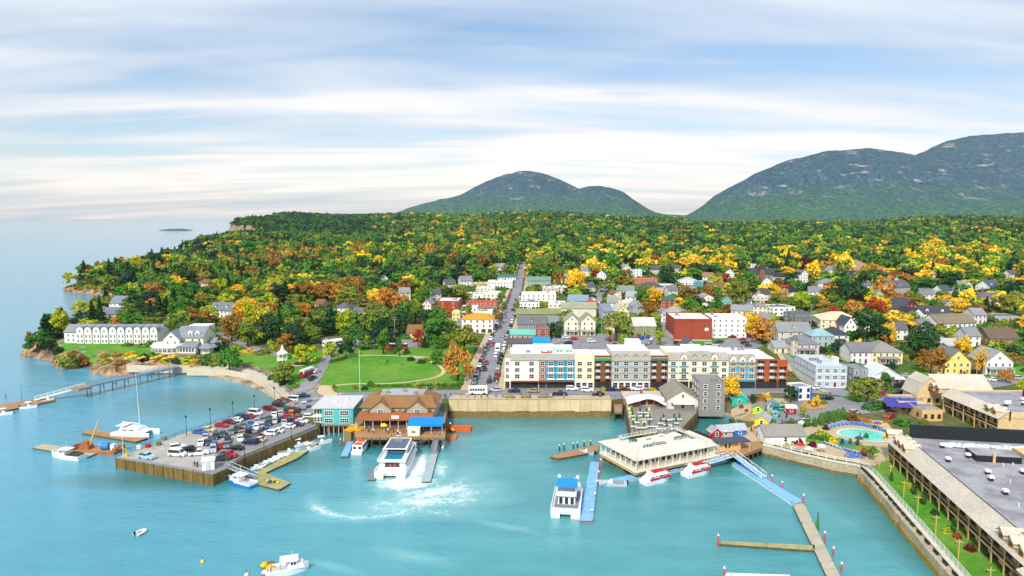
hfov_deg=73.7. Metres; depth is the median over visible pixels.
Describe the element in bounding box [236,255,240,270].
spruce tree
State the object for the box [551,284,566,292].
house
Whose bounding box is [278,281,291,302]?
spruce tree
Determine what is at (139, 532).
dinghy
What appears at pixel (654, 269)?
house
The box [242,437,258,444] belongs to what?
parked car
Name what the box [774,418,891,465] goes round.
pool patio
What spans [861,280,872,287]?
house
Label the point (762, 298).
shop block
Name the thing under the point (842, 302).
broadleaf tree
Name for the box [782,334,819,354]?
house
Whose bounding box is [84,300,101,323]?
spruce tree
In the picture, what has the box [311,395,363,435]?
wharf building
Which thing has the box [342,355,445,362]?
park path
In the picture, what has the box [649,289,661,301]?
broadleaf tree
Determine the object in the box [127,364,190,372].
terrace wall
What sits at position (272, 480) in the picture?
gear heap
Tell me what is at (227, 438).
parked car
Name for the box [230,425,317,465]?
curb rail
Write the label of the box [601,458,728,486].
float dock
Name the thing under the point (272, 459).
dinghy
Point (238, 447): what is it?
parked car
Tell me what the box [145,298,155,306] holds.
broadleaf tree
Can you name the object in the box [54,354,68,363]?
shrub
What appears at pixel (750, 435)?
shop plaza
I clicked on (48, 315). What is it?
broadleaf tree
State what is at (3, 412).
motorboat
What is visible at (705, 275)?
house
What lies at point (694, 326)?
brick warehouse
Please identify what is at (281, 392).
shore path
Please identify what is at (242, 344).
inn drive
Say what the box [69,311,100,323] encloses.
broadleaf tree
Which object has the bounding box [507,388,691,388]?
pavement
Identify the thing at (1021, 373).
lawn
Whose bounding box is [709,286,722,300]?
broadleaf tree
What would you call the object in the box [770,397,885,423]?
lane
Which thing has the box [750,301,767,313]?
house
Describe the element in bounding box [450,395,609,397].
pavement
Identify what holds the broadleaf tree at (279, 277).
on the ground at (908, 367)
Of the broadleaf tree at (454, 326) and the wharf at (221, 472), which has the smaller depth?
the wharf at (221, 472)
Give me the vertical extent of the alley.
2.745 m
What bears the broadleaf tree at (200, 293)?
on the ground at (908, 367)
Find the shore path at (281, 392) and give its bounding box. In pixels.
[191,366,288,397]
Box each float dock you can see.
[0,399,54,411]
[32,443,95,457]
[82,429,147,442]
[244,470,289,490]
[253,440,317,473]
[341,440,353,457]
[343,437,441,442]
[366,466,377,480]
[421,441,440,482]
[550,444,598,460]
[579,461,599,521]
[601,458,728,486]
[719,540,814,552]
[725,572,789,575]
[731,461,802,504]
[792,503,839,575]
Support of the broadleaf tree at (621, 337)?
on the ground at (908, 367)
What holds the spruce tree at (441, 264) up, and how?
on the ground at (908, 367)
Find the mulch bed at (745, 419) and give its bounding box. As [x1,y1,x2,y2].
[739,407,771,441]
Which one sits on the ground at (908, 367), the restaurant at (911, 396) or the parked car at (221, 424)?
the restaurant at (911, 396)
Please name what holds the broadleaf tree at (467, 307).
on the ground at (908, 367)
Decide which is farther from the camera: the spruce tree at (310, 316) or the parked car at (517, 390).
the spruce tree at (310, 316)
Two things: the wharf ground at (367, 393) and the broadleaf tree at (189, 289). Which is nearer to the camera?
the wharf ground at (367, 393)
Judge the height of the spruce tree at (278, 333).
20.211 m
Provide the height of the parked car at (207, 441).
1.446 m
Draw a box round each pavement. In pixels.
[120,431,238,469]
[176,406,277,437]
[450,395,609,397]
[460,264,518,390]
[498,272,527,390]
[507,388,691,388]
[773,339,827,391]
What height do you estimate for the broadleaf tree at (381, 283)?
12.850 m
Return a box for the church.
[748,262,776,279]
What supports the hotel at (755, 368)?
on the ground at (908, 367)
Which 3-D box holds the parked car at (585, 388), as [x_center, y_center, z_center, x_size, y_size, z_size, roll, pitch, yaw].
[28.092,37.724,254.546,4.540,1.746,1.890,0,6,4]
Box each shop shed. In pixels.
[706,424,722,439]
[714,424,734,436]
[729,393,748,405]
[730,423,747,436]
[751,401,766,413]
[753,411,772,425]
[754,424,806,444]
[765,398,776,410]
[771,410,779,417]
[772,402,789,410]
[783,404,797,414]
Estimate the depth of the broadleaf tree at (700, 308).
379.54 m
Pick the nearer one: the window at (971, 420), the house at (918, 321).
the window at (971, 420)
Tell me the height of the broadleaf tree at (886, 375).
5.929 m
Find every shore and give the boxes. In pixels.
[449,412,609,417]
[857,477,940,575]
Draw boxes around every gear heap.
[260,561,277,569]
[261,570,268,575]
[266,478,278,482]
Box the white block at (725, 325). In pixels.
[704,313,746,337]
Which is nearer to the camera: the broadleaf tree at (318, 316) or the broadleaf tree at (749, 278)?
the broadleaf tree at (318, 316)
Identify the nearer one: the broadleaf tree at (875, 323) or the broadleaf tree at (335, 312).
the broadleaf tree at (875, 323)
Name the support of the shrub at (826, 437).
on the pool patio
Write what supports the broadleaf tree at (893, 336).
on the ground at (908, 367)
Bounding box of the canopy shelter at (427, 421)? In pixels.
[407,417,443,427]
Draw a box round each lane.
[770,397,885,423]
[835,393,871,402]
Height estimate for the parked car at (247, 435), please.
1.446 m
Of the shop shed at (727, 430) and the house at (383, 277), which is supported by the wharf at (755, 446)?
the shop shed at (727, 430)
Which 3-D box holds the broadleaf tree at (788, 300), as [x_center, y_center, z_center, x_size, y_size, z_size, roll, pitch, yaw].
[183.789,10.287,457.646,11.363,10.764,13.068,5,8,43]
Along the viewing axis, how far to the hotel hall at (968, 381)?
248.24 m
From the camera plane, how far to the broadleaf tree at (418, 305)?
411.05 m
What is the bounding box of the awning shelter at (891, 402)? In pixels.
[883,397,917,415]
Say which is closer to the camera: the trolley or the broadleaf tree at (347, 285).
the trolley
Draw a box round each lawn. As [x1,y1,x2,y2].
[58,342,151,362]
[211,346,273,355]
[214,349,322,387]
[321,344,473,391]
[674,338,728,345]
[845,395,865,400]
[874,460,1007,575]
[915,367,934,374]
[986,372,1023,380]
[1013,366,1023,374]
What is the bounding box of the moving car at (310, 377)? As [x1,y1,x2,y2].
[307,375,316,379]
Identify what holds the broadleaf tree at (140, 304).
on the ground at (908, 367)
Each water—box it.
[0,219,935,575]
[839,429,884,440]
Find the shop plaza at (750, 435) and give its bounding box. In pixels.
[731,398,792,440]
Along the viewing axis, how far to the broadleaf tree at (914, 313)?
392.44 m
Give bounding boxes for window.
[324,411,332,415]
[324,418,332,422]
[340,411,348,415]
[340,418,348,422]
[567,374,572,378]
[633,361,638,365]
[670,374,675,378]
[681,361,686,365]
[959,412,966,419]
[970,417,977,424]
[982,413,989,420]
[992,552,997,561]
[1002,562,1010,573]
[1011,568,1018,575]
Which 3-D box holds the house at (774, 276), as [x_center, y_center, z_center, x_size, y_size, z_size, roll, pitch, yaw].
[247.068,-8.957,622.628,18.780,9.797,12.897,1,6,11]
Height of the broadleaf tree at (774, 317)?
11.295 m
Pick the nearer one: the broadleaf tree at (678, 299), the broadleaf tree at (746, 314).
the broadleaf tree at (746, 314)
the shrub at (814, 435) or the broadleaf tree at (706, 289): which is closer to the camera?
the shrub at (814, 435)
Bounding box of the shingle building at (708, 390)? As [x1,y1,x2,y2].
[692,374,724,416]
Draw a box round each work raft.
[446,434,457,439]
[447,425,471,431]
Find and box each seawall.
[187,368,280,399]
[449,398,610,415]
[762,444,965,575]
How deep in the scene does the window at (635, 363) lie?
258.50 m
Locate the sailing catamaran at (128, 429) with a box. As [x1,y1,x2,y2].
[110,380,159,438]
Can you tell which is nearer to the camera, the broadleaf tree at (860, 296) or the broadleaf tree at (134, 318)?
the broadleaf tree at (134, 318)
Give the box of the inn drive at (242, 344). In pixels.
[215,333,276,354]
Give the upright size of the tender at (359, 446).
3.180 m
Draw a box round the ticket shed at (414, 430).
[407,426,420,435]
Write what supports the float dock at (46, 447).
on the water at (480, 505)
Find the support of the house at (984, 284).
on the ground at (908, 367)
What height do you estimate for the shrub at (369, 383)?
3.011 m
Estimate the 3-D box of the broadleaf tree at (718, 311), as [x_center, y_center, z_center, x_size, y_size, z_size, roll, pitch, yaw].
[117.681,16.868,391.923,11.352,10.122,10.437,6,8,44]
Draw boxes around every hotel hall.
[901,371,942,404]
[926,374,992,398]
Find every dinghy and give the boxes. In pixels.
[132,528,146,536]
[248,466,263,470]
[256,462,271,465]
[260,460,275,463]
[265,458,279,461]
[270,455,284,457]
[275,453,289,456]
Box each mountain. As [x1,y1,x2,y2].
[397,171,577,213]
[551,186,684,217]
[683,148,1023,221]
[916,132,1023,188]
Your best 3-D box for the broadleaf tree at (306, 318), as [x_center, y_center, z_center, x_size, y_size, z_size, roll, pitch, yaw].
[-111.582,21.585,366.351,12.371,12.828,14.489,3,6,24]
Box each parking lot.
[353,339,420,347]
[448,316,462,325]
[550,333,662,348]
[714,337,762,348]
[869,375,1023,402]
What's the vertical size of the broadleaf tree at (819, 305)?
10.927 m
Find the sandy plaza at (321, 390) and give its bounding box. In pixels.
[317,385,342,394]
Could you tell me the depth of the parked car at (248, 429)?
211.07 m
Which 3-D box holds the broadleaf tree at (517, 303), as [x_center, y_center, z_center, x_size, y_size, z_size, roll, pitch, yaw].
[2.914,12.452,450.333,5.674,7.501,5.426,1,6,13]
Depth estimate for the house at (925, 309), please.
409.84 m
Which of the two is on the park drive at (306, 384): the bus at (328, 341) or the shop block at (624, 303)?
the bus at (328, 341)
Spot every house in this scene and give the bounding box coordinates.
[87,307,124,318]
[109,294,131,306]
[199,279,211,286]
[210,302,240,317]
[314,299,329,307]
[335,300,355,314]
[352,305,365,315]
[354,388,441,429]
[380,274,388,281]
[397,287,410,299]
[406,322,424,337]
[422,298,435,310]
[430,288,441,300]
[442,279,455,286]
[458,276,472,285]
[495,263,504,271]
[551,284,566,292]
[567,294,588,301]
[580,267,590,275]
[584,282,595,291]
[586,298,598,316]
[596,270,607,279]
[598,303,613,319]
[603,323,616,332]
[607,289,620,299]
[607,296,617,306]
[612,303,629,316]
[616,285,634,293]
[620,264,630,269]
[625,291,637,300]
[628,299,643,313]
[629,317,656,335]
[630,269,641,276]
[636,282,663,292]
[644,265,660,274]
[661,295,678,307]
[661,305,686,321]
[663,285,677,295]
[672,265,680,272]
[675,277,695,284]
[677,336,695,345]
[694,280,703,286]
[698,293,714,305]
[702,272,713,281]
[706,282,729,294]
[721,295,732,304]
[724,268,733,278]
[731,304,752,315]
[737,295,751,304]
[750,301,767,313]
[755,289,770,300]
[758,312,777,324]
[761,277,771,285]
[765,304,794,315]
[766,340,788,352]
[769,322,811,339]
[771,273,794,280]
[780,287,797,296]
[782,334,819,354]
[783,310,813,321]
[795,269,807,282]
[803,328,835,346]
[807,286,821,294]
[813,311,854,328]
[815,279,831,287]
[823,265,837,272]
[824,324,848,344]
[835,314,856,331]
[838,270,856,278]
[839,342,872,363]
[853,259,866,271]
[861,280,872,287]
[864,361,905,385]
[870,337,903,364]
[873,289,884,299]
[881,279,910,293]
[884,296,917,314]
[887,321,908,339]
[895,306,924,317]
[910,319,932,332]
[916,288,934,299]
[916,303,950,316]
[923,313,976,327]
[925,362,944,373]
[929,344,972,373]
[930,335,956,351]
[932,285,952,295]
[940,298,955,312]
[951,280,973,291]
[953,327,981,346]
[962,308,987,323]
[966,345,1015,375]
[974,280,998,290]
[975,292,999,306]
[978,327,1020,343]
[987,313,1018,320]
[1003,270,1018,277]
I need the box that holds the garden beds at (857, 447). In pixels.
[805,437,879,452]
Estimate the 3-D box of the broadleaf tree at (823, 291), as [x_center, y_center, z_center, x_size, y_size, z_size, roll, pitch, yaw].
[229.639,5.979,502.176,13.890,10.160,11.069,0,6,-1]
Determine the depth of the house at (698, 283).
585.11 m
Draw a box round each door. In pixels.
[205,462,210,470]
[385,463,398,466]
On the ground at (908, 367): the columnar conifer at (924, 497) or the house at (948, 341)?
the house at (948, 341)
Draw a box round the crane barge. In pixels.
[70,419,124,454]
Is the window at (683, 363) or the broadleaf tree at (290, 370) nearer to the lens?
the window at (683, 363)
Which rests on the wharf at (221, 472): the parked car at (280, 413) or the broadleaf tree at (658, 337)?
the parked car at (280, 413)
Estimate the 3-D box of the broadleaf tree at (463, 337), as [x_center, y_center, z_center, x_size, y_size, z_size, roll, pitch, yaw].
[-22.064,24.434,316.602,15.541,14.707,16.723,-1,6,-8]
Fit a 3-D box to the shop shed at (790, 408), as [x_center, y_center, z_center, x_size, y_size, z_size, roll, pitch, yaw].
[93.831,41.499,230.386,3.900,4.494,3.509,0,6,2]
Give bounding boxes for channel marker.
[816,512,818,529]
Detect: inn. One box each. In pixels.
[63,323,221,355]
[560,302,596,321]
[563,311,579,336]
[579,311,595,336]
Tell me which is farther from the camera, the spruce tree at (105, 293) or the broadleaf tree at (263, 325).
the spruce tree at (105, 293)
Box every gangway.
[34,383,82,400]
[227,461,258,478]
[431,430,439,452]
[685,451,732,464]
[731,450,766,477]
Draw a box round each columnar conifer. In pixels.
[804,414,810,426]
[811,417,817,426]
[818,412,824,425]
[825,411,831,423]
[831,410,836,422]
[836,408,841,420]
[839,407,846,419]
[911,482,916,494]
[920,490,926,504]
[951,517,956,532]
[983,539,989,556]
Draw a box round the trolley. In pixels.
[299,366,314,376]
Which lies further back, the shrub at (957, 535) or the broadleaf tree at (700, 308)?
the broadleaf tree at (700, 308)
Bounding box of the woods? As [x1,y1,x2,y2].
[35,209,1023,400]
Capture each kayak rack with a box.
[343,424,357,442]
[352,424,366,440]
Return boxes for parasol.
[817,444,825,452]
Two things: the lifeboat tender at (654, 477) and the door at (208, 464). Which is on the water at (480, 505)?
the lifeboat tender at (654, 477)
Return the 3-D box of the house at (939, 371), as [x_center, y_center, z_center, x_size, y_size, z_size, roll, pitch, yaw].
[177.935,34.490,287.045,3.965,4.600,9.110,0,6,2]
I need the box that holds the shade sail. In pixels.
[626,394,666,408]
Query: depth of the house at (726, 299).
469.52 m
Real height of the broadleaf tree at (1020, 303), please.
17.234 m
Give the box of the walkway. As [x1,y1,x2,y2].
[690,427,706,437]
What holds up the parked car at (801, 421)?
on the ground at (908, 367)
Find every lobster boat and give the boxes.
[51,445,86,460]
[228,466,258,489]
[269,554,308,575]
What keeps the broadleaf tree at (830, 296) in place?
on the ground at (908, 367)
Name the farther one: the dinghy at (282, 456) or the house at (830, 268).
the house at (830, 268)
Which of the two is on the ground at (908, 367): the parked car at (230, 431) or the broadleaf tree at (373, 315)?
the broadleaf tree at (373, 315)
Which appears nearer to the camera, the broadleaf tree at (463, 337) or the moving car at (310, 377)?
the moving car at (310, 377)
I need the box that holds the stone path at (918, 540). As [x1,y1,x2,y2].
[858,470,954,575]
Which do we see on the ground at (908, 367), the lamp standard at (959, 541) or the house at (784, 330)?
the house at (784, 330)
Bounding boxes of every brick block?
[437,297,461,311]
[632,277,657,284]
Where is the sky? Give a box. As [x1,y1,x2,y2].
[0,0,1023,218]
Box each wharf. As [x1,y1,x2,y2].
[115,407,317,485]
[354,427,446,447]
[613,404,622,420]
[625,403,697,438]
[715,441,762,464]
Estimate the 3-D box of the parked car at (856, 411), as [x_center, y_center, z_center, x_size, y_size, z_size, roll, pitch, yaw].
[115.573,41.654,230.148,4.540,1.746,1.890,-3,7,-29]
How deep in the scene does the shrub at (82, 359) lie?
320.18 m
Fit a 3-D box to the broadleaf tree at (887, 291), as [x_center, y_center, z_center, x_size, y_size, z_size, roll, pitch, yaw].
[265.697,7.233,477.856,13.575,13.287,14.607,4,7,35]
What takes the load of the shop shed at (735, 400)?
on the ground at (908, 367)
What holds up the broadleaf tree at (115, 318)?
on the ground at (908, 367)
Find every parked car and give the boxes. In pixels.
[137,451,155,459]
[168,448,186,456]
[169,442,186,448]
[182,445,196,451]
[188,448,209,455]
[192,428,207,434]
[197,439,204,445]
[201,433,208,438]
[202,426,215,431]
[205,438,211,445]
[209,443,216,452]
[212,431,218,439]
[214,421,228,427]
[215,453,230,460]
[216,442,222,448]
[219,430,225,436]
[220,449,238,457]
[223,418,236,424]
[223,440,229,447]
[224,435,230,441]
[227,428,233,434]
[227,444,243,450]
[231,417,243,422]
[234,424,239,432]
[235,413,249,419]
[237,434,243,441]
[239,429,245,434]
[240,422,245,428]
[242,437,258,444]
[243,433,249,439]
[246,413,255,418]
[246,426,251,432]
[247,420,253,426]
[248,408,262,415]
[251,430,257,436]
[253,423,258,429]
[256,436,266,441]
[258,421,264,427]
[258,428,262,434]
[262,405,276,410]
[262,429,277,435]
[265,418,271,425]
[271,411,276,416]
[271,417,277,423]
[272,401,285,407]
[273,427,284,432]
[277,410,283,415]
[281,419,286,424]
[281,423,295,428]
[283,407,288,412]
[287,395,299,400]
[287,416,292,422]
[288,409,293,415]
[290,421,303,426]
[294,418,308,423]
[295,407,300,414]
[296,392,310,397]
[303,413,313,417]
[471,378,476,383]
[489,386,500,391]
[508,388,519,392]
[527,388,539,392]
[552,390,567,395]
[566,385,577,390]
[581,386,593,391]
[592,391,604,395]
[606,387,617,390]
[618,386,630,390]
[630,385,642,390]
[714,339,723,342]
[798,417,811,424]
[812,385,821,389]
[819,395,833,399]
[848,408,860,414]
[884,412,895,418]
[893,382,904,386]
[893,389,902,393]
[900,373,910,376]
[987,377,1000,380]
[1012,375,1023,379]
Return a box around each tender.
[351,439,367,454]
[639,468,670,486]
[680,461,710,478]
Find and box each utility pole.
[601,320,602,348]
[981,350,987,374]
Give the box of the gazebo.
[277,345,287,360]
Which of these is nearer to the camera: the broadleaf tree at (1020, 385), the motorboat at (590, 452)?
the motorboat at (590, 452)
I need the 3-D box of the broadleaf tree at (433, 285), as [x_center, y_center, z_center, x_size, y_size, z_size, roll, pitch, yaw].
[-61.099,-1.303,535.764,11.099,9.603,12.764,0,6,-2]
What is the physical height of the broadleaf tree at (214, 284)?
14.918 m
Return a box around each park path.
[323,356,445,387]
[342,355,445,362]
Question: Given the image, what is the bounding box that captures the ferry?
[374,435,416,479]
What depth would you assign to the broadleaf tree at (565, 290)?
535.69 m
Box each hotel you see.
[505,338,667,388]
[660,344,787,388]
[884,424,1023,575]
[928,380,1023,429]
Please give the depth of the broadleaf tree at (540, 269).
616.98 m
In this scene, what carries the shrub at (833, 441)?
on the pool patio
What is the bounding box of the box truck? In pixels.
[495,343,500,351]
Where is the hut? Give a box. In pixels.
[201,456,214,470]
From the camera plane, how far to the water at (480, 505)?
169.06 m
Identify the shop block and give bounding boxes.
[452,310,461,320]
[461,313,494,332]
[462,305,478,315]
[466,299,497,310]
[467,292,482,298]
[473,281,487,285]
[476,285,495,291]
[476,309,492,314]
[482,291,500,300]
[488,280,512,287]
[496,274,516,279]
[506,338,531,348]
[509,329,535,337]
[515,308,560,317]
[517,316,546,328]
[519,299,538,307]
[521,291,555,300]
[526,276,550,286]
[531,337,549,344]
[536,326,549,336]
[542,286,558,294]
[547,316,558,332]
[548,301,565,307]
[618,300,630,309]
[752,294,767,302]
[794,354,846,387]
[844,364,867,381]
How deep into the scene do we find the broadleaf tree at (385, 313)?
390.06 m
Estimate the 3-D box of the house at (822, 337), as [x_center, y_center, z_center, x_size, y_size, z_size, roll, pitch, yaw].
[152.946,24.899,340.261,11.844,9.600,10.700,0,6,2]
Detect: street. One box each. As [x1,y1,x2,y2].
[460,388,837,397]
[471,262,525,390]
[595,286,606,303]
[778,320,850,392]
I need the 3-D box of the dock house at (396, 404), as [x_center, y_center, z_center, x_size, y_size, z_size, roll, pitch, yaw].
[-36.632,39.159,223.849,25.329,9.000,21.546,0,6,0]
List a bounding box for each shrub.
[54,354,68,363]
[58,353,79,367]
[74,354,89,365]
[111,352,122,356]
[112,359,125,363]
[121,342,134,346]
[122,351,135,355]
[136,342,146,347]
[188,358,197,364]
[214,342,221,350]
[218,344,229,351]
[240,348,255,353]
[253,349,270,355]
[291,382,299,388]
[367,380,374,386]
[411,382,419,387]
[417,358,425,363]
[791,438,803,444]
[807,433,821,439]
[807,440,816,447]
[814,429,823,434]
[817,435,830,441]
[822,431,832,437]
[828,437,838,444]
[847,416,873,424]
[860,446,866,456]
[861,403,882,411]
[867,423,882,427]
[873,400,889,408]
[895,418,917,427]
[905,482,912,489]
[918,418,928,424]
[929,507,939,514]
[941,526,953,534]
[952,532,962,539]
[963,541,976,552]
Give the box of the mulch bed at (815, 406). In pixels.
[802,400,828,408]
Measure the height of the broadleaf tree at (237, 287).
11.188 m
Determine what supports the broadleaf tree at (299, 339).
on the ground at (908, 367)
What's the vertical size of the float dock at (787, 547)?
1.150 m
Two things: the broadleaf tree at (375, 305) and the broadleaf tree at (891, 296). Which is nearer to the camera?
the broadleaf tree at (375, 305)
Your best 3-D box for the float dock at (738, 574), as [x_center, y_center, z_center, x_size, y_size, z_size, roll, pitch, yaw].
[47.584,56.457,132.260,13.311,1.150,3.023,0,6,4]
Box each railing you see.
[121,398,282,454]
[765,440,970,575]
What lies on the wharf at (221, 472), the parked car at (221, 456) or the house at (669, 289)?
the parked car at (221, 456)
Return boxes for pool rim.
[836,428,885,441]
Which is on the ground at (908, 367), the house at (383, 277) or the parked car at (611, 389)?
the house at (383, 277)
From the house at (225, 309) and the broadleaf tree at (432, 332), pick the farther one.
the house at (225, 309)
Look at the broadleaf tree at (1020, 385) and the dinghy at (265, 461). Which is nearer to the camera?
the dinghy at (265, 461)
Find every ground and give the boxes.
[20,223,1023,575]
[289,389,647,430]
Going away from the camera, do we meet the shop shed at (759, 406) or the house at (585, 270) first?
the shop shed at (759, 406)
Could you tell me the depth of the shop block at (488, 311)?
413.59 m
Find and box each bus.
[322,338,341,346]
[332,339,342,343]
[384,343,407,349]
[468,385,487,394]
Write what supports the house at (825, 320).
on the ground at (908, 367)
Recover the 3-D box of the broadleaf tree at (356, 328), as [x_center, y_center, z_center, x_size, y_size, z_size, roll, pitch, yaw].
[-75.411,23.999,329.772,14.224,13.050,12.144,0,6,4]
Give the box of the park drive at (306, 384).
[290,338,339,393]
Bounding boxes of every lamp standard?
[932,515,939,533]
[955,539,962,558]
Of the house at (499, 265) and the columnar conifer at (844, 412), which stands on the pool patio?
the columnar conifer at (844, 412)
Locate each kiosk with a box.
[711,436,750,450]
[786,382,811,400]
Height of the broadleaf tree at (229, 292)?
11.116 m
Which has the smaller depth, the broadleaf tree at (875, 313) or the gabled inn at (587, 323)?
the gabled inn at (587, 323)
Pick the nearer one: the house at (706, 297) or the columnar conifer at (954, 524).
the columnar conifer at (954, 524)
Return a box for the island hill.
[161,228,188,230]
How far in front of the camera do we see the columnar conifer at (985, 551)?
135.69 m
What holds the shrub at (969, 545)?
on the lawn at (977, 563)
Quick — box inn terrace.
[127,357,194,365]
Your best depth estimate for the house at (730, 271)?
645.66 m
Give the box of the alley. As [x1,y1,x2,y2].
[657,306,673,345]
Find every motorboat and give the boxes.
[0,408,12,414]
[18,401,36,408]
[275,447,300,453]
[294,438,308,447]
[294,442,320,451]
[309,435,331,444]
[413,440,426,443]
[438,440,446,448]
[579,449,595,455]
[595,478,628,486]
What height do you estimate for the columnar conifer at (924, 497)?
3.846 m
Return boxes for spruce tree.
[34,313,57,337]
[77,260,86,279]
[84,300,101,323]
[96,295,107,320]
[101,290,108,306]
[104,258,114,277]
[124,261,129,280]
[146,300,157,316]
[151,260,156,270]
[152,291,162,311]
[159,296,168,314]
[170,288,176,297]
[190,287,197,306]
[195,300,201,312]
[225,274,231,291]
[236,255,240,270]
[272,309,286,341]
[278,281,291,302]
[293,286,300,295]
[307,311,313,324]
[328,306,333,317]
[356,313,369,331]
[420,336,428,347]
[439,257,444,268]
[784,254,790,266]
[935,269,941,278]
[981,296,994,312]
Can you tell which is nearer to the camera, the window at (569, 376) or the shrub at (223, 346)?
the window at (569, 376)
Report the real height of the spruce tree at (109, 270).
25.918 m
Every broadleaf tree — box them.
[22,329,52,353]
[25,331,37,345]
[40,313,71,331]
[43,340,54,352]
[48,307,71,331]
[67,318,101,325]
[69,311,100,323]
[70,300,96,316]
[91,296,111,306]
[95,308,104,321]
[108,316,127,323]
[115,301,138,317]
[117,310,144,323]
[120,295,145,305]
[131,290,156,304]
[134,301,146,311]
[141,315,161,323]
[144,312,156,317]
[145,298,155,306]
[159,290,172,300]
[162,313,186,326]
[163,284,186,296]
[166,300,189,314]
[167,309,191,325]
[173,320,194,329]
[176,295,196,306]
[184,281,199,295]
[186,306,198,313]
[187,310,216,320]
[190,316,207,324]
[192,294,219,307]
[194,290,212,296]
[199,286,218,295]
[199,305,220,318]
[205,281,220,290]
[211,278,230,290]
[215,291,241,300]
[215,346,242,369]
[217,292,235,301]
[218,313,245,340]
[219,293,241,301]
[227,289,244,298]
[230,284,245,294]
[231,299,244,313]
[237,320,260,346]
[240,297,262,314]
[242,288,262,297]
[242,300,260,317]
[242,314,260,324]
[244,289,268,297]
[245,286,256,292]
[247,306,274,331]
[252,284,266,290]
[252,304,275,318]
[253,312,285,336]
[254,298,268,303]
[258,292,278,301]
[261,302,279,318]
[262,278,283,293]
[264,284,289,297]
[265,283,279,295]
[267,275,288,286]
[268,308,288,319]
[271,360,294,380]
[273,333,295,351]
[280,303,301,315]
[280,314,306,333]
[281,320,301,345]
[282,304,303,318]
[285,294,297,304]
[288,327,306,351]
[290,280,316,294]
[292,294,310,305]
[292,344,316,364]
[294,302,308,315]
[296,302,311,316]
[296,316,315,330]
[297,277,314,292]
[301,324,321,338]
[307,309,327,318]
[310,280,319,296]
[312,315,322,327]
[312,317,337,334]
[314,279,332,297]
[315,282,334,297]
[317,307,342,316]
[321,342,339,363]
[323,316,337,328]
[324,309,342,317]
[327,274,337,283]
[328,282,346,297]
[335,287,359,302]
[335,308,354,332]
[336,276,353,284]
[336,339,354,357]
[339,281,357,292]
[341,323,368,348]
[342,310,358,324]
[349,276,361,289]
[355,280,369,295]
[355,293,369,306]
[357,308,382,329]
[358,336,372,348]
[362,300,387,312]
[363,280,379,292]
[363,298,384,310]
[365,304,389,312]
[366,288,379,303]
[367,307,392,326]
[368,323,396,344]
[372,317,397,330]
[375,280,389,286]
[376,327,389,353]
[378,287,397,306]
[378,287,401,309]
[386,282,397,287]
[388,309,412,332]
[391,294,407,309]
[393,301,417,323]
[394,337,404,355]
[396,278,411,287]
[398,300,417,323]
[410,276,424,292]
[410,299,424,321]
[412,276,425,288]
[412,329,424,343]
[413,284,434,300]
[414,309,438,322]
[421,317,451,339]
[422,317,435,325]
[422,317,451,338]
[427,306,447,318]
[428,280,440,288]
[429,334,444,348]
[430,348,443,364]
[436,284,448,291]
[437,319,458,338]
[439,331,453,345]
[441,287,455,296]
[442,342,474,380]
[447,324,479,350]
[450,284,472,300]
[459,304,472,314]
[495,310,503,320]
[497,291,505,301]
[499,301,507,310]
[512,301,519,309]
[524,260,550,275]
[547,321,562,332]
[553,269,565,284]
[556,310,572,322]
[562,285,574,293]
[564,271,586,287]
[569,289,581,294]
[571,285,584,294]
[579,288,597,297]
[603,311,634,340]
[617,334,627,343]
[634,285,649,302]
[635,284,650,293]
[637,301,660,316]
[646,286,664,300]
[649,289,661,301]
[652,312,661,323]
[655,330,665,342]
[673,297,692,310]
[676,286,697,303]
[679,295,700,311]
[683,295,707,308]
[690,306,714,313]
[697,285,716,298]
[706,299,723,308]
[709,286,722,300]
[713,309,725,312]
[720,302,735,313]
[721,283,731,292]
[723,374,742,402]
[724,288,737,302]
[730,280,752,304]
[735,269,763,287]
[740,311,753,327]
[745,313,759,337]
[748,315,776,344]
[748,394,757,403]
[754,395,765,402]
[762,392,770,400]
[766,293,786,303]
[768,314,777,326]
[772,289,789,302]
[777,295,794,304]
[783,384,799,401]
[793,291,811,309]
[799,254,813,269]
[800,404,806,417]
[808,294,821,305]
[811,395,820,405]
[814,294,824,302]
[815,290,827,297]
[815,299,830,311]
[817,302,837,312]
[822,292,838,301]
[823,305,846,313]
[826,277,869,302]
[830,340,841,353]
[835,299,850,311]
[842,299,863,315]
[844,410,859,420]
[845,377,884,402]
[846,309,868,316]
[848,306,891,341]
[852,293,864,299]
[860,287,882,302]
[863,296,887,313]
[863,446,875,458]
[864,295,884,311]
[867,312,894,321]
[877,296,891,312]
[880,322,897,343]
[880,372,894,385]
[882,289,897,298]
[882,309,916,326]
[884,361,897,372]
[886,291,905,300]
[899,310,920,317]
[900,321,946,352]
[905,290,924,301]
[914,347,949,372]
[924,298,948,305]
[931,294,954,302]
[946,298,970,312]
[953,335,972,353]
[958,304,989,316]
[972,347,987,373]
[996,368,1015,381]
[998,294,1017,312]
[1012,317,1023,327]
[1015,294,1023,309]
[1015,379,1023,389]
[1016,315,1023,334]
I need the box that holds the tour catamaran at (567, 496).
[550,474,582,518]
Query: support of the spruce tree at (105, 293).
on the ground at (908, 367)
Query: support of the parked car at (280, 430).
on the wharf at (221, 472)
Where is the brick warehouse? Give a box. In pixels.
[665,312,711,340]
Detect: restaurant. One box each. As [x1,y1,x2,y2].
[621,390,661,405]
[658,379,698,408]
[885,394,925,412]
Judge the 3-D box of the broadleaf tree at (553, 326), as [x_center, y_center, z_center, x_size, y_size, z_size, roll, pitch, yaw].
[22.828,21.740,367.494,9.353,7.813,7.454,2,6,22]
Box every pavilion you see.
[598,426,721,476]
[907,402,942,420]

